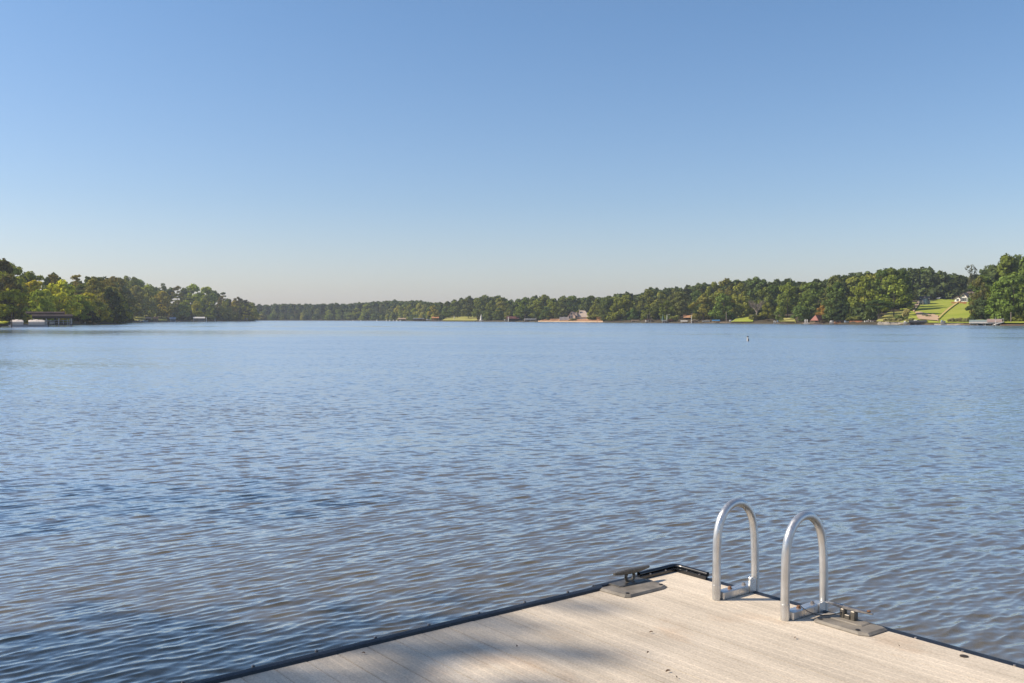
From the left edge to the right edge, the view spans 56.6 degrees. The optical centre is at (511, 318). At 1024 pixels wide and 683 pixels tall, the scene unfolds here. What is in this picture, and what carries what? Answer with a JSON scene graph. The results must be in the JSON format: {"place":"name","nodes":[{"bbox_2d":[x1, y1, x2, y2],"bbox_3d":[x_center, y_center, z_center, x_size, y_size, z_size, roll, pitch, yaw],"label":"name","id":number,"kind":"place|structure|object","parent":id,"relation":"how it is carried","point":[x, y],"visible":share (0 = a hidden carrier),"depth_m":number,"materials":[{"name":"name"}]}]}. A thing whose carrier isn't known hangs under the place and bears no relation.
{"place":"outdoors","nodes":[
{"label":"outdoors","id":0,"kind":"place"},
{"bbox_2d":[443,315,476,320],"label":"lawn","id":1,"kind":"structure","parent":0,"point":[461,317],"depth_m":642.21,"materials":[{"name":"green plant"}]},
{"bbox_2d":[0,321,1023,682],"bbox_3d":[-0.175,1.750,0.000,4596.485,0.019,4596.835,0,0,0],"label":"water","id":2,"kind":"structure","parent":0,"point":[188,501],"depth_m":10.60,"materials":[{"name":"blue liquid"}]},
{"bbox_2d":[8,319,48,326],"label":"pontoon boat","id":3,"kind":"object","parent":2,"relation":"on","point":[32,323],"visible":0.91,"depth_m":201.28,"materials":[{"name":"metal"}]},
{"bbox_2d":[26,312,72,325],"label":"boathouse","id":4,"kind":"object","parent":2,"relation":"in","point":[46,315],"visible":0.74,"depth_m":217.64,"materials":[{"name":"metal"}]},
{"bbox_2d":[181,564,1023,682],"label":"floating dock","id":5,"kind":"object","parent":2,"relation":"on","point":[595,634],"visible":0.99,"depth_m":4.01,"materials":[{"name":"beige wood"}]},
{"bbox_2d":[600,565,666,597],"bbox_3d":[0.636,1.358,4.931,0.350,0.082,0.210,0,0,-38],"label":"mooring cleat","id":6,"kind":"object","parent":5,"relation":"on","point":[633,586],"visible":1,"depth_m":4.92,"materials":[{"name":"grey plastic"}]},
{"bbox_2d":[712,498,827,620],"bbox_3d":[1.272,1.656,4.666,0.355,1.488,0.465,0,0,-38],"label":"swim ladder","id":7,"kind":"object","parent":5,"relation":"attached to","point":[787,613],"visible":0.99,"depth_m":4.58,"materials":[{"name":"metal"}]},
{"bbox_2d":[813,601,887,636],"bbox_3d":[1.530,1.359,4.332,0.168,0.079,0.307,0,0,-38],"label":"mooring cleat","id":8,"kind":"object","parent":5,"relation":"on","point":[850,622],"visible":0.99,"depth_m":4.32,"materials":[{"name":"grey plastic"}]},
{"bbox_2d":[969,319,1001,324],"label":"boathouse","id":9,"kind":"object","parent":2,"relation":"in","point":[987,321],"visible":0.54,"depth_m":250.55,"materials":[{"name":"white paint"}]},
{"bbox_2d":[0,298,1023,325],"bbox_3d":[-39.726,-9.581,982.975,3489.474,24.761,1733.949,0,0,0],"label":"ground","id":10,"kind":"structure","parent":0,"point":[771,321],"depth_m":380.40,"materials":[{"name":"green plant"}]},
{"bbox_2d":[0,271,21,317],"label":"oak tree","id":11,"kind":"object","parent":10,"relation":"on","point":[4,309],"visible":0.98,"depth_m":228.77,"materials":[{"name":"green plant"}]},
{"bbox_2d":[0,258,22,320],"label":"oak tree","id":12,"kind":"object","parent":10,"relation":"on","point":[5,265],"visible":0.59,"depth_m":232.30,"materials":[{"name":"green plant"}]},
{"bbox_2d":[0,259,27,304],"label":"oak tree","id":13,"kind":"object","parent":10,"relation":"on","point":[19,271],"visible":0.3,"depth_m":266.13,"materials":[{"name":"green plant"}]},
{"bbox_2d":[4,288,31,319],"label":"oak tree","id":14,"kind":"object","parent":10,"relation":"on","point":[24,298],"visible":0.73,"depth_m":233.38,"materials":[{"name":"green plant"}]},
{"bbox_2d":[5,301,31,323],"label":"oak tree","id":15,"kind":"object","parent":10,"relation":"on","point":[20,307],"visible":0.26,"depth_m":235.59,"materials":[{"name":"green plant"}]},
{"bbox_2d":[19,271,44,306],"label":"oak tree","id":16,"kind":"object","parent":10,"relation":"on","point":[30,275],"visible":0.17,"depth_m":291.24,"materials":[{"name":"green plant"}]},
{"bbox_2d":[23,280,53,305],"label":"oak tree","id":17,"kind":"object","parent":10,"relation":"on","point":[33,285],"visible":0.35,"depth_m":270.96,"materials":[{"name":"green plant"}]},
{"bbox_2d":[28,289,53,319],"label":"oak tree","id":18,"kind":"object","parent":10,"relation":"on","point":[39,306],"visible":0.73,"depth_m":255.55,"materials":[{"name":"green plant"}]},
{"bbox_2d":[37,289,56,319],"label":"oak tree","id":19,"kind":"object","parent":10,"relation":"on","point":[48,295],"visible":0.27,"depth_m":262.45,"materials":[{"name":"green plant"}]},
{"bbox_2d":[56,303,71,321],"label":"oak tree","id":20,"kind":"object","parent":10,"relation":"on","point":[60,306],"visible":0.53,"depth_m":271.64,"materials":[{"name":"green plant"}]},
{"bbox_2d":[46,279,83,315],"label":"oak tree","id":21,"kind":"object","parent":10,"relation":"on","point":[61,290],"visible":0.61,"depth_m":274.94,"materials":[{"name":"green plant"}]},
{"bbox_2d":[71,274,86,301],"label":"pine tree","id":22,"kind":"object","parent":10,"relation":"on","point":[76,278],"visible":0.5,"depth_m":327.89,"materials":[{"name":"green plant"}]},
{"bbox_2d":[73,294,94,321],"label":"oak tree","id":23,"kind":"object","parent":10,"relation":"on","point":[80,299],"visible":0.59,"depth_m":285.12,"materials":[{"name":"green plant"}]},
{"bbox_2d":[77,307,100,322],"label":"oak tree","id":24,"kind":"object","parent":10,"relation":"on","point":[96,318],"visible":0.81,"depth_m":287.26,"materials":[{"name":"green plant"}]},
{"bbox_2d":[83,292,98,316],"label":"oak tree","id":25,"kind":"object","parent":10,"relation":"on","point":[93,297],"visible":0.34,"depth_m":293.36,"materials":[{"name":"green plant"}]},
{"bbox_2d":[85,279,103,299],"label":"pine tree","id":26,"kind":"object","parent":10,"relation":"on","point":[94,282],"visible":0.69,"depth_m":319.26,"materials":[{"name":"green plant"}]},
{"bbox_2d":[99,308,109,322],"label":"shrub","id":27,"kind":"object","parent":10,"relation":"on","point":[104,313],"visible":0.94,"depth_m":298.31,"materials":[{"name":"green plant"}]},
{"bbox_2d":[97,286,128,311],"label":"oak tree","id":28,"kind":"object","parent":10,"relation":"on","point":[123,298],"visible":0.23,"depth_m":334.89,"materials":[{"name":"green plant"}]},
{"bbox_2d":[103,287,123,319],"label":"oak tree","id":29,"kind":"object","parent":10,"relation":"on","point":[114,299],"visible":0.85,"depth_m":315.30,"materials":[{"name":"green plant"}]},
{"bbox_2d":[107,276,124,295],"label":"pine tree","id":30,"kind":"object","parent":10,"relation":"on","point":[114,279],"visible":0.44,"depth_m":380.14,"materials":[{"name":"green plant"}]},
{"bbox_2d":[123,276,145,314],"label":"oak tree","id":31,"kind":"object","parent":10,"relation":"on","point":[131,282],"visible":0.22,"depth_m":523.08,"materials":[{"name":"green plant"}]},
{"bbox_2d":[130,285,148,317],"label":"oak tree","id":32,"kind":"object","parent":10,"relation":"on","point":[136,291],"visible":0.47,"depth_m":518.56,"materials":[{"name":"green plant"}]},
{"bbox_2d":[135,287,156,317],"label":"oak tree","id":33,"kind":"object","parent":10,"relation":"on","point":[148,293],"visible":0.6,"depth_m":535.95,"materials":[{"name":"green plant"}]},
{"bbox_2d":[149,291,174,317],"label":"oak tree","id":34,"kind":"object","parent":10,"relation":"on","point":[164,309],"visible":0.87,"depth_m":560.73,"materials":[{"name":"green plant"}]},
{"bbox_2d":[173,302,191,320],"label":"oak tree","id":35,"kind":"object","parent":10,"relation":"on","point":[182,307],"visible":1,"depth_m":564.34,"materials":[{"name":"green plant"}]},
{"bbox_2d":[182,284,202,310],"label":"oak tree","id":36,"kind":"object","parent":10,"relation":"on","point":[195,287],"visible":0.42,"depth_m":616.11,"materials":[{"name":"green plant"}]},
{"bbox_2d":[191,300,203,316],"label":"oak tree","id":37,"kind":"object","parent":10,"relation":"on","point":[197,304],"visible":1,"depth_m":585.88,"materials":[{"name":"green plant"}]},
{"bbox_2d":[200,286,218,310],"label":"oak tree","id":38,"kind":"object","parent":10,"relation":"on","point":[207,290],"visible":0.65,"depth_m":645.78,"materials":[{"name":"green plant"}]},
{"bbox_2d":[204,306,216,320],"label":"oak tree","id":39,"kind":"object","parent":10,"relation":"on","point":[209,315],"visible":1,"depth_m":600.06,"materials":[{"name":"green plant"}]},
{"bbox_2d":[217,301,231,317],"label":"oak tree","id":40,"kind":"object","parent":10,"relation":"on","point":[222,307],"visible":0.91,"depth_m":620.21,"materials":[{"name":"green plant"}]},
{"bbox_2d":[449,301,461,316],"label":"oak tree","id":41,"kind":"object","parent":10,"relation":"on","point":[453,303],"visible":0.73,"depth_m":670.44,"materials":[{"name":"green plant"}]},
{"bbox_2d":[460,298,475,317],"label":"oak tree","id":42,"kind":"object","parent":10,"relation":"on","point":[467,312],"visible":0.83,"depth_m":631.86,"materials":[{"name":"green plant"}]},
{"bbox_2d":[471,299,485,316],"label":"oak tree","id":43,"kind":"object","parent":10,"relation":"on","point":[476,312],"visible":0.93,"depth_m":620.48,"materials":[{"name":"green plant"}]},
{"bbox_2d":[23,300,989,322],"bbox_3d":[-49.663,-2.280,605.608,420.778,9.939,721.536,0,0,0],"label":"undergrowth","id":44,"kind":"object","parent":10,"relation":"on","point":[862,311],"visible":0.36,"depth_m":457.08,"materials":[{"name":"green plant"}]},
{"bbox_2d":[12,254,1022,318],"bbox_3d":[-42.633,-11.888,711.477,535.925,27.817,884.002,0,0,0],"label":"distant wood","id":45,"kind":"object","parent":10,"relation":"on","point":[923,280],"visible":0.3,"depth_m":445.84,"materials":[{"name":"green plant"}]},
{"bbox_2d":[513,305,525,318],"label":"oak tree","id":46,"kind":"object","parent":10,"relation":"on","point":[522,311],"visible":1,"depth_m":545.64,"materials":[{"name":"green plant"}]},
{"bbox_2d":[527,298,543,317],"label":"oak tree","id":47,"kind":"object","parent":10,"relation":"on","point":[538,303],"visible":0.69,"depth_m":542.42,"materials":[{"name":"green plant"}]},
{"bbox_2d":[539,307,551,319],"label":"oak tree","id":48,"kind":"object","parent":10,"relation":"on","point":[547,312],"visible":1,"depth_m":521.54,"materials":[{"name":"green plant"}]},
{"bbox_2d":[544,302,559,317],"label":"oak tree","id":49,"kind":"object","parent":10,"relation":"on","point":[552,306],"visible":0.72,"depth_m":535.31,"materials":[{"name":"green plant"}]},
{"bbox_2d":[554,295,571,316],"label":"oak tree","id":50,"kind":"object","parent":10,"relation":"on","point":[563,312],"visible":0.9,"depth_m":544.85,"materials":[{"name":"green plant"}]},
{"bbox_2d":[565,295,580,316],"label":"oak tree","id":51,"kind":"object","parent":10,"relation":"on","point":[573,298],"visible":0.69,"depth_m":546.35,"materials":[{"name":"green plant"}]},
{"bbox_2d":[568,310,587,319],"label":"house","id":52,"kind":"structure","parent":10,"relation":"on","point":[581,314],"depth_m":506.91,"materials":[{"name":"beige stone"}]},
{"bbox_2d":[576,300,589,312],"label":"oak tree","id":53,"kind":"object","parent":10,"relation":"on","point":[583,306],"visible":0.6,"depth_m":532.24,"materials":[{"name":"green plant"}]},
{"bbox_2d":[586,299,600,315],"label":"oak tree","id":54,"kind":"object","parent":10,"relation":"on","point":[591,312],"visible":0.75,"depth_m":498.43,"materials":[{"name":"green plant"}]},
{"bbox_2d":[598,304,609,320],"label":"oak tree","id":55,"kind":"object","parent":10,"relation":"on","point":[603,316],"visible":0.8,"depth_m":464.27,"materials":[{"name":"green plant"}]},
{"bbox_2d":[598,298,611,320],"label":"oak tree","id":56,"kind":"object","parent":10,"relation":"on","point":[607,302],"visible":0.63,"depth_m":470.66,"materials":[{"name":"green plant"}]},
{"bbox_2d":[605,298,627,320],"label":"oak tree","id":57,"kind":"object","parent":10,"relation":"on","point":[614,314],"visible":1,"depth_m":455.86,"materials":[{"name":"green plant"}]},
{"bbox_2d":[618,295,636,312],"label":"oak tree","id":58,"kind":"object","parent":10,"relation":"on","point":[627,299],"visible":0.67,"depth_m":461.79,"materials":[{"name":"green plant"}]},
{"bbox_2d":[636,289,654,310],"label":"oak tree","id":59,"kind":"object","parent":10,"relation":"on","point":[648,295],"visible":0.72,"depth_m":475.75,"materials":[{"name":"green plant"}]},
{"bbox_2d":[641,304,656,320],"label":"oak tree","id":60,"kind":"object","parent":10,"relation":"on","point":[644,315],"visible":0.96,"depth_m":426.85,"materials":[{"name":"green plant"}]},
{"bbox_2d":[650,294,667,311],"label":"oak tree","id":61,"kind":"object","parent":10,"relation":"on","point":[659,296],"visible":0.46,"depth_m":437.23,"materials":[{"name":"green plant"}]},
{"bbox_2d":[658,300,673,318],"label":"oak tree","id":62,"kind":"object","parent":10,"relation":"on","point":[666,311],"visible":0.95,"depth_m":416.56,"materials":[{"name":"green plant"}]},
{"bbox_2d":[670,291,690,316],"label":"oak tree","id":63,"kind":"object","parent":10,"relation":"on","point":[680,308],"visible":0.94,"depth_m":425.19,"materials":[{"name":"green plant"}]},
{"bbox_2d":[687,290,706,312],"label":"oak tree","id":64,"kind":"object","parent":10,"relation":"on","point":[696,294],"visible":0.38,"depth_m":407.70,"materials":[{"name":"green plant"}]},
{"bbox_2d":[688,294,714,320],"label":"oak tree","id":65,"kind":"object","parent":10,"relation":"on","point":[703,299],"visible":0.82,"depth_m":392.18,"materials":[{"name":"green plant"}]},
{"bbox_2d":[703,281,722,304],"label":"oak tree","id":66,"kind":"object","parent":10,"relation":"on","point":[708,290],"visible":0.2,"depth_m":430.30,"materials":[{"name":"green plant"}]},
{"bbox_2d":[708,293,736,319],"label":"oak tree","id":67,"kind":"object","parent":10,"relation":"on","point":[718,310],"visible":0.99,"depth_m":378.31,"materials":[{"name":"green plant"}]},
{"bbox_2d":[717,278,737,305],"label":"oak tree","id":68,"kind":"object","parent":10,"relation":"on","point":[726,281],"visible":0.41,"depth_m":423.67,"materials":[{"name":"green plant"}]},
{"bbox_2d":[730,282,754,316],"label":"oak tree","id":69,"kind":"object","parent":10,"relation":"on","point":[744,308],"visible":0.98,"depth_m":380.30,"materials":[{"name":"green plant"}]},
{"bbox_2d":[742,276,767,302],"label":"oak tree","id":70,"kind":"object","parent":10,"relation":"on","point":[756,284],"visible":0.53,"depth_m":410.89,"materials":[{"name":"green plant"}]},
{"bbox_2d":[751,287,775,313],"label":"oak tree","id":71,"kind":"object","parent":10,"relation":"on","point":[767,298],"visible":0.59,"depth_m":377.67,"materials":[{"name":"green plant"}]},
{"bbox_2d":[759,303,775,318],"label":"oak tree","id":72,"kind":"object","parent":10,"relation":"on","point":[770,311],"visible":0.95,"depth_m":351.89,"materials":[{"name":"green plant"}]},
{"bbox_2d":[762,284,782,303],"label":"oak tree","id":73,"kind":"object","parent":10,"relation":"on","point":[773,288],"visible":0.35,"depth_m":395.40,"materials":[{"name":"green plant"}]},
{"bbox_2d":[775,282,801,316],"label":"oak tree","id":74,"kind":"object","parent":10,"relation":"on","point":[788,290],"visible":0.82,"depth_m":359.64,"materials":[{"name":"green plant"}]},
{"bbox_2d":[790,305,810,320],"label":"oak tree","id":75,"kind":"object","parent":10,"relation":"on","point":[798,309],"visible":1,"depth_m":328.29,"materials":[{"name":"green plant"}]},
{"bbox_2d":[797,282,824,308],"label":"oak tree","id":76,"kind":"object","parent":10,"relation":"on","point":[812,295],"visible":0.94,"depth_m":348.42,"materials":[{"name":"green plant"}]},
{"bbox_2d":[818,275,850,303],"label":"oak tree","id":77,"kind":"object","parent":10,"relation":"on","point":[832,279],"visible":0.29,"depth_m":354.45,"materials":[{"name":"green plant"}]},
{"bbox_2d":[821,291,850,320],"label":"oak tree","id":78,"kind":"object","parent":10,"relation":"on","point":[828,307],"visible":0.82,"depth_m":312.83,"materials":[{"name":"green plant"}]},
{"bbox_2d":[825,281,846,306],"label":"oak tree","id":79,"kind":"object","parent":10,"relation":"on","point":[838,286],"visible":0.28,"depth_m":335.37,"materials":[{"name":"green plant"}]},
{"bbox_2d":[828,301,849,319],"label":"oak tree","id":80,"kind":"object","parent":10,"relation":"on","point":[845,312],"visible":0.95,"depth_m":310.79,"materials":[{"name":"green plant"}]},
{"bbox_2d":[845,276,861,300],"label":"oak tree","id":81,"kind":"object","parent":10,"relation":"on","point":[854,280],"visible":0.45,"depth_m":354.47,"materials":[{"name":"green plant"}]},
{"bbox_2d":[847,276,880,313],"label":"oak tree","id":82,"kind":"object","parent":10,"relation":"on","point":[865,284],"visible":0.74,"depth_m":320.32,"materials":[{"name":"green plant"}]},
{"bbox_2d":[859,273,893,312],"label":"oak tree","id":83,"kind":"object","parent":10,"relation":"on","point":[873,276],"visible":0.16,"depth_m":337.57,"materials":[{"name":"green plant"}]},
{"bbox_2d":[865,300,896,318],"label":"oak tree","id":84,"kind":"object","parent":10,"relation":"on","point":[880,306],"visible":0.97,"depth_m":303.79,"materials":[{"name":"green plant"}]},
{"bbox_2d":[871,269,890,302],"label":"oak tree","id":85,"kind":"object","parent":10,"relation":"on","point":[881,273],"visible":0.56,"depth_m":332.70,"materials":[{"name":"green plant"}]},
{"bbox_2d":[873,274,914,315],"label":"oak tree","id":86,"kind":"object","parent":10,"relation":"on","point":[899,287],"visible":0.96,"depth_m":306.32,"materials":[{"name":"green plant"}]},
{"bbox_2d":[878,267,910,310],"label":"oak tree","id":87,"kind":"object","parent":10,"relation":"on","point":[905,303],"visible":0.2,"depth_m":335.33,"materials":[{"name":"green plant"}]},
{"bbox_2d":[898,270,911,309],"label":"oak tree","id":88,"kind":"object","parent":10,"relation":"on","point":[902,274],"visible":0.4,"depth_m":339.36,"materials":[{"name":"green plant"}]},
{"bbox_2d":[918,296,930,304],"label":"house","id":89,"kind":"structure","parent":10,"relation":"on","point":[923,300],"depth_m":366.36,"materials":[{"name":"grey paint"}]},
{"bbox_2d":[953,292,974,301],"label":"house","id":90,"kind":"structure","parent":10,"relation":"on","point":[963,297],"depth_m":371.60,"materials":[{"name":"grey paint"}]},
{"bbox_2d":[965,264,978,292],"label":"pine tree","id":91,"kind":"object","parent":10,"relation":"on","point":[970,276],"visible":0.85,"depth_m":356.77,"materials":[{"name":"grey plant"}]},
{"bbox_2d":[964,297,990,319],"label":"oak tree","id":92,"kind":"object","parent":10,"relation":"on","point":[982,301],"visible":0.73,"depth_m":267.39,"materials":[{"name":"green plant"}]},
{"bbox_2d":[968,276,990,315],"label":"oak tree","id":93,"kind":"object","parent":10,"relation":"on","point":[977,281],"visible":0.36,"depth_m":283.78,"materials":[{"name":"green plant"}]},
{"bbox_2d":[968,274,995,302],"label":"oak tree","id":94,"kind":"object","parent":10,"relation":"on","point":[986,278],"visible":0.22,"depth_m":313.31,"materials":[{"name":"green plant"}]},
{"bbox_2d":[985,253,1021,296],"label":"oak tree","id":95,"kind":"object","parent":10,"relation":"on","point":[1007,265],"visible":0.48,"depth_m":299.43,"materials":[{"name":"green plant"}]},
{"bbox_2d":[984,280,1023,320],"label":"oak tree","id":96,"kind":"object","parent":10,"relation":"on","point":[991,307],"visible":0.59,"depth_m":260.40,"materials":[{"name":"green plant"}]},
{"bbox_2d":[987,271,1023,300],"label":"oak tree","id":97,"kind":"object","parent":10,"relation":"on","point":[1021,286],"visible":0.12,"depth_m":270.90,"materials":[{"name":"green plant"}]},
{"bbox_2d":[989,273,1023,321],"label":"oak tree","id":98,"kind":"object","parent":10,"relation":"on","point":[1015,279],"visible":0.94,"depth_m":256.46,"materials":[{"name":"green plant"}]},
{"bbox_2d":[1012,312,1023,320],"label":"shrub","id":99,"kind":"object","parent":10,"relation":"on","point":[1017,316],"visible":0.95,"depth_m":254.44,"materials":[{"name":"green plant"}]},
{"bbox_2d":[0,0,1023,306],"label":"sky","id":100,"kind":"structure","parent":0,"point":[262,152],"materials":[{"name":"blue"}]},
{"bbox_2d":[731,316,752,321],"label":"lawn","id":101,"kind":"structure","parent":0,"point":[742,319],"depth_m":365.51,"materials":[{"name":"green plant"}]},
{"bbox_2d":[783,318,795,322],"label":"lawn","id":102,"kind":"structure","parent":0,"point":[789,319],"depth_m":339.40,"materials":[{"name":"green plant"}]},
{"bbox_2d":[773,301,784,321],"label":"oak tree","id":103,"kind":"object","parent":102,"relation":"on","point":[781,316],"visible":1,"depth_m":340.00,"materials":[{"name":"green plant"}]},
{"bbox_2d":[877,310,910,321],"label":"lawn","id":104,"kind":"structure","parent":0,"point":[890,314],"depth_m":313.39,"materials":[{"name":"green plant"}]},
{"bbox_2d":[915,311,937,319],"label":"sand","id":105,"kind":"structure","parent":0,"point":[921,316],"depth_m":292.11,"materials":[{"name":"beige sand"}]},
{"bbox_2d":[900,299,984,322],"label":"lawn","id":106,"kind":"structure","parent":0,"point":[939,307],"depth_m":322.64,"materials":[{"name":"green plant"}]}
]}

